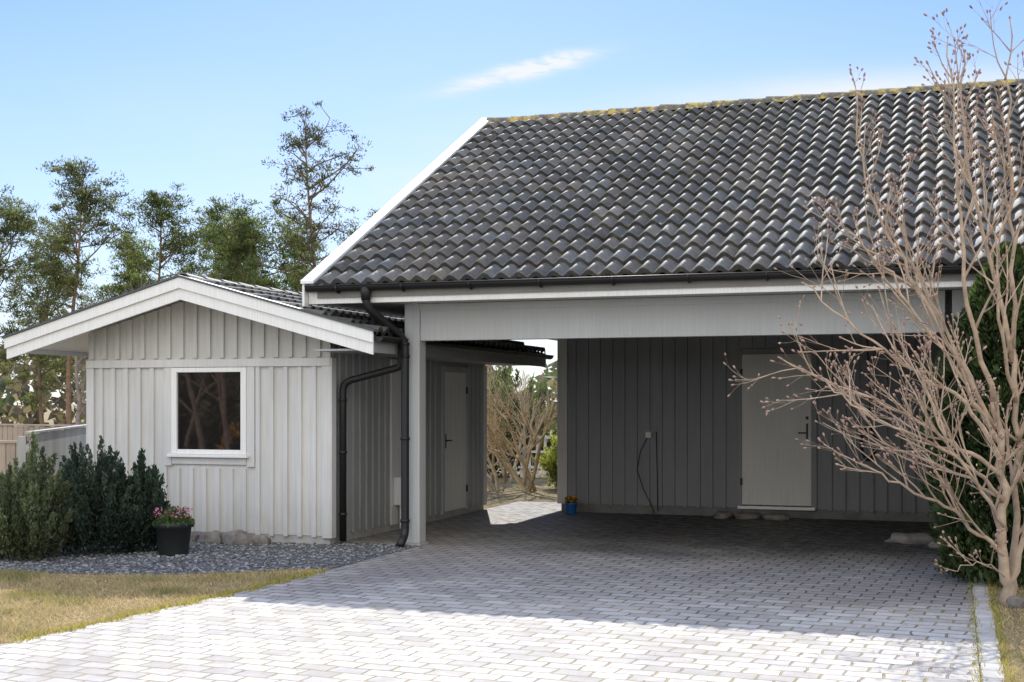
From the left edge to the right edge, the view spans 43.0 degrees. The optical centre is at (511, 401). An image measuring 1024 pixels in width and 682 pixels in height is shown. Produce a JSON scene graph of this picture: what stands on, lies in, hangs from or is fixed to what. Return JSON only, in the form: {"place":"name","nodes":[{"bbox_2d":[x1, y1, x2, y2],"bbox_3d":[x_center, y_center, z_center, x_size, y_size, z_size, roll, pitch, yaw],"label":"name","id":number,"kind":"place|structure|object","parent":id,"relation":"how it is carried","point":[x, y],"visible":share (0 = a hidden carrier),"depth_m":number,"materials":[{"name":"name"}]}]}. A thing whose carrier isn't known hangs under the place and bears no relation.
{"place":"outdoors","nodes":[
{"label":"outdoors","id":0,"kind":"place"},
{"bbox_2d":[0,566,327,644],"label":"lawn grass","id":1,"kind":"structure","parent":0,"point":[6,575],"depth_m":10.13,"materials":[{"name":"yellow plant"}]},
{"bbox_2d":[0,501,979,681],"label":"paved driveway","id":2,"kind":"structure","parent":0,"point":[459,598],"depth_m":9.06,"materials":[{"name":"grey concrete"}]},
{"bbox_2d":[6,568,1019,681],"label":"edge weeds","id":3,"kind":"object","parent":2,"relation":"on","point":[254,587],"visible":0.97,"depth_m":9.01,"materials":[{"name":"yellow plant"}]},
{"bbox_2d":[564,496,577,514],"bbox_3d":[0.777,1.365,17.112,0.182,0.249,0.184,0,0,19],"label":"blue flower pot","id":4,"kind":"object","parent":2,"relation":"on","point":[570,507],"visible":1,"depth_m":17.06,"materials":[{"name":"ceramic"}]},
{"bbox_2d":[405,290,969,542],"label":"corner posts","id":5,"kind":"object","parent":2,"relation":"on","point":[417,440],"visible":0.52,"depth_m":13.50,"materials":[{"name":"grey paint"}]},
{"bbox_2d":[420,290,944,340],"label":"front beam","id":6,"kind":"structure","parent":5,"relation":"attached to","point":[740,315],"depth_m":12.64,"materials":[{"name":"grey paint"}]},
{"bbox_2d":[561,503,936,521],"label":"concrete plinth","id":7,"kind":"structure","parent":2,"relation":"on","point":[815,514],"depth_m":16.75,"materials":[{"name":"grey concrete"}]},
{"bbox_2d":[567,289,968,512],"bbox_3d":[3.224,0.178,17.146,5.197,2.416,9.260,0,0,19],"label":"board and batten walls","id":8,"kind":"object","parent":7,"relation":"on","point":[624,395],"visible":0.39,"depth_m":17.00,"materials":[{"name":"grey paint"}]},
{"bbox_2d":[557,339,566,503],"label":"wall corner boards","id":9,"kind":"object","parent":8,"relation":"attached to","point":[561,419],"depth_m":17.56,"materials":[{"name":"grey paint"}]},
{"bbox_2d":[637,432,657,513],"bbox_3d":[1.786,0.941,17.163,0.292,1.082,0.036,0,0,19],"label":"power cable","id":10,"kind":"object","parent":8,"relation":"attached to","point":[657,472],"visible":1,"depth_m":17.13,"materials":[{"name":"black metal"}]},
{"bbox_2d":[645,432,651,437],"bbox_3d":[1.802,0.440,17.148,0.080,0.080,0.053,0,0,19],"label":"wall socket","id":11,"kind":"object","parent":8,"relation":"attached to","point":[648,434],"depth_m":17.13,"materials":[{"name":"beige paint"}]},
{"bbox_2d":[431,289,959,324],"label":"carport ceiling","id":12,"kind":"structure","parent":8,"relation":"on","point":[948,302],"depth_m":13.01,"materials":[{"name":"white wood"}]},
{"bbox_2d":[736,348,816,508],"bbox_3d":[3.395,0.345,16.675,1.020,2.050,0.080,0,0,19],"label":"door frame","id":13,"kind":"object","parent":8,"relation":"attached to","point":[740,353],"visible":1,"depth_m":16.66,"materials":[{"name":"grey wood"}]},
{"bbox_2d":[742,354,810,505],"bbox_3d":[3.392,0.362,16.665,0.876,1.935,0.042,0,0,19],"label":"door leaf","id":14,"kind":"object","parent":13,"relation":"in","point":[776,463],"visible":0.96,"depth_m":16.65,"materials":[{"name":"grey wood"}]},
{"bbox_2d":[740,369,808,484],"bbox_3d":[3.350,0.330,16.627,0.865,1.500,0.056,0,0,19],"label":"door handle and hinges","id":15,"kind":"object","parent":14,"relation":"attached to","point":[806,432],"visible":1,"depth_m":16.52,"materials":[{"name":"black metal"}]},
{"bbox_2d":[860,338,875,460],"bbox_3d":[4.450,-0.025,16.238,0.190,1.551,0.071,0,0,19],"label":"garden hose","id":16,"kind":"object","parent":8,"relation":"attached to","point":[865,457],"visible":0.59,"depth_m":16.25,"materials":[{"name":"black rubber"}]},
{"bbox_2d":[713,511,790,520],"bbox_3d":[3.041,1.460,16.504,0.995,0.122,0.301,0,0,19],"label":"stone step","id":17,"kind":"object","parent":2,"relation":"on","point":[744,515],"visible":0.88,"depth_m":16.42,"materials":[{"name":"stone"}]},
{"bbox_2d":[883,532,941,547],"bbox_3d":[4.319,1.456,13.555,0.455,0.155,0.848,0,0,-41],"label":"stone block","id":18,"kind":"object","parent":2,"relation":"on","point":[922,538],"depth_m":13.56,"materials":[{"name":"stone"}]},
{"bbox_2d":[0,405,1023,681],"bbox_3d":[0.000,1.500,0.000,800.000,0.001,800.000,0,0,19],"label":"ground","id":19,"kind":"structure","parent":0,"point":[506,493],"depth_m":10.59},
{"bbox_2d":[0,441,28,478],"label":"wooden fence","id":20,"kind":"object","parent":19,"relation":"on","point":[8,451],"visible":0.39,"depth_m":14.67,"materials":[{"name":"beige wood"}]},
{"bbox_2d":[0,184,74,371],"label":"pine tree","id":21,"kind":"object","parent":19,"relation":"on","point":[12,214],"visible":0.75,"depth_m":45.41,"materials":[{"name":"green plant"}]},
{"bbox_2d":[0,424,76,464],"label":"wooden fence","id":22,"kind":"object","parent":19,"relation":"on","point":[10,432],"visible":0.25,"depth_m":20.81,"materials":[{"name":"beige wood"}]},
{"bbox_2d":[17,424,85,483],"bbox_3d":[-5.892,0.917,17.079,0.170,1.165,5.300,0,0,-10],"label":"wooden fence","id":23,"kind":"object","parent":19,"relation":"on","point":[59,440],"visible":0.26,"depth_m":16.07,"materials":[{"name":"grey wood"}]},
{"bbox_2d":[0,216,116,423],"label":"pine tree","id":24,"kind":"object","parent":19,"relation":"on","point":[39,387],"visible":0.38,"depth_m":49.95,"materials":[{"name":"green plant"}]},
{"bbox_2d":[54,368,85,423],"bbox_3d":[-7.913,-0.037,26.720,1.711,3.209,2.710,0,0,19],"label":"bare tree","id":25,"kind":"object","parent":19,"relation":"on","point":[82,412],"visible":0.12,"depth_m":25.93,"materials":[{"name":"brown plant"}]},
{"bbox_2d":[9,155,144,426],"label":"pine tree","id":26,"kind":"object","parent":19,"relation":"on","point":[55,281],"visible":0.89,"depth_m":44.76,"materials":[{"name":"green plant"}]},
{"bbox_2d":[79,282,96,307],"bbox_3d":[-9.396,-0.662,31.183,1.611,4.452,2.095,0,0,19],"label":"bare tree","id":27,"kind":"object","parent":19,"relation":"on","point":[87,297],"visible":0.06,"depth_m":30.82,"materials":[{"name":"brown plant"}]},
{"bbox_2d":[73,288,112,424],"bbox_3d":[-12.338,-0.899,38.284,1.853,4.924,2.274,0,0,-20],"label":"bare tree","id":28,"kind":"object","parent":19,"relation":"on","point":[77,370],"visible":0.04,"depth_m":38.33,"materials":[{"name":"brown plant"}]},
{"bbox_2d":[67,229,164,312],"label":"pine tree","id":29,"kind":"object","parent":19,"relation":"on","point":[109,286],"visible":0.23,"depth_m":51.71,"materials":[{"name":"green plant"}]},
{"bbox_2d":[80,182,219,293],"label":"pine tree","id":30,"kind":"object","parent":19,"relation":"on","point":[154,201],"visible":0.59,"depth_m":44.22,"materials":[{"name":"green plant"}]},
{"bbox_2d":[0,537,421,585],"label":"gravel bed","id":31,"kind":"object","parent":19,"relation":"on","point":[209,567],"visible":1,"depth_m":12.30,"materials":[{"name":"grey gravel"}]},
{"bbox_2d":[0,431,87,561],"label":"juniper bush","id":32,"kind":"object","parent":31,"relation":"on","point":[31,521],"visible":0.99,"depth_m":12.06,"materials":[{"name":"green plant"}]},
{"bbox_2d":[52,435,143,555],"bbox_3d":[-4.147,0.911,12.754,0.984,1.171,1.009,0,0,-26],"label":"juniper bush","id":33,"kind":"object","parent":31,"relation":"on","point":[96,524],"visible":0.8,"depth_m":12.59,"materials":[{"name":"green plant"}]},
{"bbox_2d":[108,448,176,551],"bbox_3d":[-3.692,0.977,12.899,0.753,1.040,0.756,0,0,19],"label":"juniper bush","id":34,"kind":"object","parent":31,"relation":"on","point":[148,494],"visible":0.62,"depth_m":12.81,"materials":[{"name":"green plant"}]},
{"bbox_2d":[152,505,194,555],"bbox_3d":[-3.302,1.254,12.694,0.422,0.481,0.430,0,0,19],"label":"flower pot","id":35,"kind":"object","parent":31,"relation":"on","point":[173,530],"visible":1,"depth_m":12.57,"materials":[{"name":"plastic"}]},
{"bbox_2d":[190,531,198,541],"bbox_3d":[-3.458,1.455,13.853,0.258,0.172,0.177,0,0,19],"label":"boulder","id":36,"kind":"object","parent":31,"relation":"on","point":[194,536],"visible":0.19,"depth_m":13.80,"materials":[{"name":"stone"}]},
{"bbox_2d":[197,530,220,543],"bbox_3d":[-3.183,1.464,13.740,0.308,0.200,0.187,0,0,19],"label":"boulder","id":37,"kind":"object","parent":31,"relation":"on","point":[212,537],"visible":0.63,"depth_m":13.67,"materials":[{"name":"stone"}]},
{"bbox_2d":[221,530,253,544],"bbox_3d":[-2.885,1.463,13.637,0.397,0.232,0.216,0,0,19],"label":"boulder","id":38,"kind":"object","parent":31,"relation":"on","point":[234,537],"visible":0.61,"depth_m":13.56,"materials":[{"name":"stone"}]},
{"bbox_2d":[252,535,270,544],"bbox_3d":[-2.630,1.461,13.626,0.209,0.122,0.128,0,0,19],"label":"boulder","id":39,"kind":"object","parent":31,"relation":"on","point":[261,539],"visible":0.76,"depth_m":13.58,"materials":[{"name":"stone"}]},
{"bbox_2d":[182,213,246,280],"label":"pine tree","id":40,"kind":"object","parent":19,"relation":"on","point":[200,219],"visible":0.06,"depth_m":49.63,"materials":[{"name":"green plant"}]},
{"bbox_2d":[211,213,273,273],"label":"pine tree","id":41,"kind":"object","parent":19,"relation":"on","point":[259,239],"visible":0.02,"depth_m":53.75,"materials":[{"name":"green plant"}]},
{"bbox_2d":[179,215,311,290],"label":"pine tree","id":42,"kind":"object","parent":19,"relation":"on","point":[284,281],"visible":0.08,"depth_m":45.66,"materials":[{"name":"green plant"}]},
{"bbox_2d":[177,192,326,291],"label":"pine tree","id":43,"kind":"object","parent":19,"relation":"on","point":[243,249],"visible":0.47,"depth_m":41.43,"materials":[{"name":"green plant"}]},
{"bbox_2d":[1,272,553,543],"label":"garden shed","id":44,"kind":"structure","parent":19,"relation":"on","point":[273,414],"depth_m":14.06,"materials":[{"name":"grey paint"}]},
{"bbox_2d":[167,367,248,457],"bbox_3d":[-3.270,0.119,14.024,0.990,0.968,0.115,0,0,19],"label":"window frame","id":45,"kind":"structure","parent":44,"relation":"in","point":[175,452],"depth_m":13.99,"materials":[{"name":"white paint"}]},
{"bbox_2d":[178,372,239,449],"bbox_3d":[-3.266,0.103,14.036,0.810,0.855,0.010,0,0,19],"label":"window glass","id":46,"kind":"structure","parent":44,"relation":"in","point":[208,402],"depth_m":14.03,"materials":[{"name":"black"}]},
{"bbox_2d":[394,477,400,528],"bbox_3d":[-1.290,1.180,15.112,0.095,0.600,0.180,0,0,19],"label":"electric box","id":47,"kind":"object","parent":44,"relation":"attached to","point":[397,490],"visible":0.37,"depth_m":15.03,"materials":[{"name":"white plastic"}]},
{"bbox_2d":[445,372,465,511],"bbox_3d":[-0.760,0.515,16.939,0.043,1.790,0.810,0,0,19],"label":"side door leaf","id":48,"kind":"structure","parent":44,"relation":"in","point":[455,382],"depth_m":16.94,"materials":[{"name":"beige paint"}]},
{"bbox_2d":[267,209,333,291],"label":"pine tree","id":49,"kind":"object","parent":19,"relation":"on","point":[283,254],"visible":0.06,"depth_m":51.48,"materials":[{"name":"green plant"}]},
{"bbox_2d":[237,100,375,277],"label":"pine tree","id":50,"kind":"object","parent":19,"relation":"on","point":[300,144],"visible":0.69,"depth_m":43.21,"materials":[{"name":"green plant"}]},
{"bbox_2d":[333,221,358,245],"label":"pine tree","id":51,"kind":"object","parent":19,"relation":"on","point":[341,238],"depth_m":49.73,"materials":[{"name":"green plant"}]},
{"bbox_2d":[344,208,379,234],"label":"pine tree","id":52,"kind":"object","parent":19,"relation":"on","point":[365,218],"depth_m":45.40,"materials":[{"name":"green plant"}]},
{"bbox_2d":[405,541,428,545],"bbox_3d":[-1.016,1.496,13.587,0.220,0.048,0.230,0,0,19],"label":"post feet","id":53,"kind":"object","parent":19,"relation":"on","point":[421,543],"visible":0.39,"depth_m":13.48,"materials":[{"name":"grey concrete"}]},
{"bbox_2d":[0,308,1023,426],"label":"distant trees","id":54,"kind":"object","parent":19,"relation":"on","point":[9,409],"visible":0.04,"depth_m":67.78,"materials":[{"name":"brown plant"}]},
{"bbox_2d":[486,365,538,397],"bbox_3d":[-0.429,0.138,30.568,1.785,2.840,2.089,0,0,-41],"label":"bare tree","id":55,"kind":"object","parent":19,"relation":"on","point":[502,368],"visible":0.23,"depth_m":30.45,"materials":[{"name":"green plant"}]},
{"bbox_2d":[487,365,550,413],"bbox_3d":[-0.483,0.072,27.766,3.238,3.005,3.467,0,0,19],"label":"leafless shrub","id":56,"kind":"object","parent":19,"relation":"on","point":[513,384],"visible":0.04,"depth_m":28.69,"materials":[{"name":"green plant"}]},
{"bbox_2d":[487,365,556,491],"bbox_3d":[-0.235,0.415,21.875,3.108,2.323,2.094,0,0,43],"label":"leafless shrub","id":57,"kind":"object","parent":19,"relation":"on","point":[492,442],"visible":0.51,"depth_m":21.63,"materials":[{"name":"brown plant"}]},
{"bbox_2d":[487,366,556,482],"bbox_3d":[-0.177,0.393,24.004,3.621,2.371,2.775,0,0,-42],"label":"leafless shrub","id":58,"kind":"object","parent":19,"relation":"on","point":[524,450],"visible":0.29,"depth_m":23.89,"materials":[{"name":"brown plant"}]},
{"bbox_2d":[487,365,556,477],"bbox_3d":[-0.285,0.192,25.843,2.623,2.668,2.531,0,0,19],"label":"leafless shrub","id":59,"kind":"object","parent":19,"relation":"on","point":[506,372],"visible":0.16,"depth_m":25.60,"materials":[{"name":"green plant"}]},
{"bbox_2d":[519,435,554,477],"bbox_3d":[1.190,1.065,24.937,2.220,0.830,0.060,0,0,19],"label":"white picket fence","id":60,"kind":"object","parent":19,"relation":"on","point":[534,451],"visible":0.13,"depth_m":25.18,"materials":[{"name":"paint"}]},
{"bbox_2d":[535,432,556,487],"bbox_3d":[1.131,0.836,22.267,1.674,1.352,1.476,0,0,19],"label":"evergreen bush","id":61,"kind":"object","parent":19,"relation":"on","point":[549,465],"visible":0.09,"depth_m":22.22,"materials":[{"name":"green plant"}]},
{"bbox_2d":[723,0,1023,605],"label":"magnolia shrub","id":62,"kind":"object","parent":19,"relation":"on","point":[1009,570],"visible":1,"depth_m":9.55,"materials":[{"name":"brown plant"}]},
{"bbox_2d":[914,241,1023,586],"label":"thuja hedge","id":63,"kind":"object","parent":19,"relation":"on","point":[992,352],"visible":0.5,"depth_m":10.55,"materials":[{"name":"green plant"}]},
{"bbox_2d":[971,569,1004,681],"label":"edging kerb","id":64,"kind":"structure","parent":19,"relation":"on","point":[989,671],"depth_m":8.18,"materials":[{"name":"grey concrete"}]},
{"bbox_2d":[1006,596,1023,608],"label":"boulder","id":65,"kind":"object","parent":19,"relation":"on","point":[1014,601],"visible":0.97,"depth_m":9.39,"materials":[{"name":"stone"}]},
{"bbox_2d":[0,0,1023,404],"label":"sky","id":66,"kind":"structure","parent":0,"point":[195,94],"materials":[{"name":"blue"}]},
{"bbox_2d":[319,287,969,340],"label":"soffit","id":67,"kind":"structure","parent":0,"point":[393,308],"depth_m":12.94,"materials":[{"name":"grey paint"}]},
{"bbox_2d":[317,98,1010,333],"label":"roof deck","id":68,"kind":"structure","parent":67,"relation":"on","point":[600,287],"depth_m":12.29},
{"bbox_2d":[300,118,488,306],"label":"verge boards","id":69,"kind":"object","parent":68,"relation":"attached to","point":[325,265],"visible":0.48,"depth_m":15.01,"materials":[{"name":"white paint"}]},
{"bbox_2d":[309,280,974,303],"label":"eave fascia","id":70,"kind":"structure","parent":68,"relation":"attached to","point":[313,299],"depth_m":12.30,"materials":[{"name":"white paint"}]},
{"bbox_2d":[304,265,1017,293],"bbox_3d":[1.489,-1.138,12.101,7.580,0.090,0.150,0,0,19],"label":"gutter","id":71,"kind":"object","parent":68,"relation":"attached to","point":[539,282],"visible":0.84,"depth_m":12.20,"materials":[{"name":"black metal"}]},
{"bbox_2d":[360,286,409,547],"bbox_3d":[-1.263,0.177,13.259,0.631,2.674,0.164,0,0,-41],"label":"downpipe","id":72,"kind":"object","parent":71,"relation":"attached to","point":[375,314],"visible":1,"depth_m":13.39,"materials":[{"name":"black metal"}]},
{"bbox_2d":[314,83,1023,284],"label":"roof tiles front","id":73,"kind":"object","parent":68,"relation":"on","point":[436,226],"visible":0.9,"depth_m":14.08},
{"bbox_2d":[486,79,1023,122],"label":"ridge tiles","id":74,"kind":"object","parent":68,"relation":"on","point":[808,97],"visible":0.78,"depth_m":17.10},
{"bbox_2d":[737,505,815,510],"bbox_3d":[3.392,1.365,16.666,0.980,0.040,0.120,0,0,19],"label":"door threshold","id":75,"kind":"object","parent":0,"point":[776,507],"depth_m":16.63,"materials":[{"name":"grey metal"}]},
{"bbox_2d":[674,86,1013,110],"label":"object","id":76,"kind":"object","parent":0,"point":[837,99],"depth_m":16.83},
{"bbox_2d":[986,571,1023,681],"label":"lawn grass","id":77,"kind":"structure","parent":0,"point":[1016,668],"depth_m":8.45,"materials":[{"name":"plant"}]}
]}

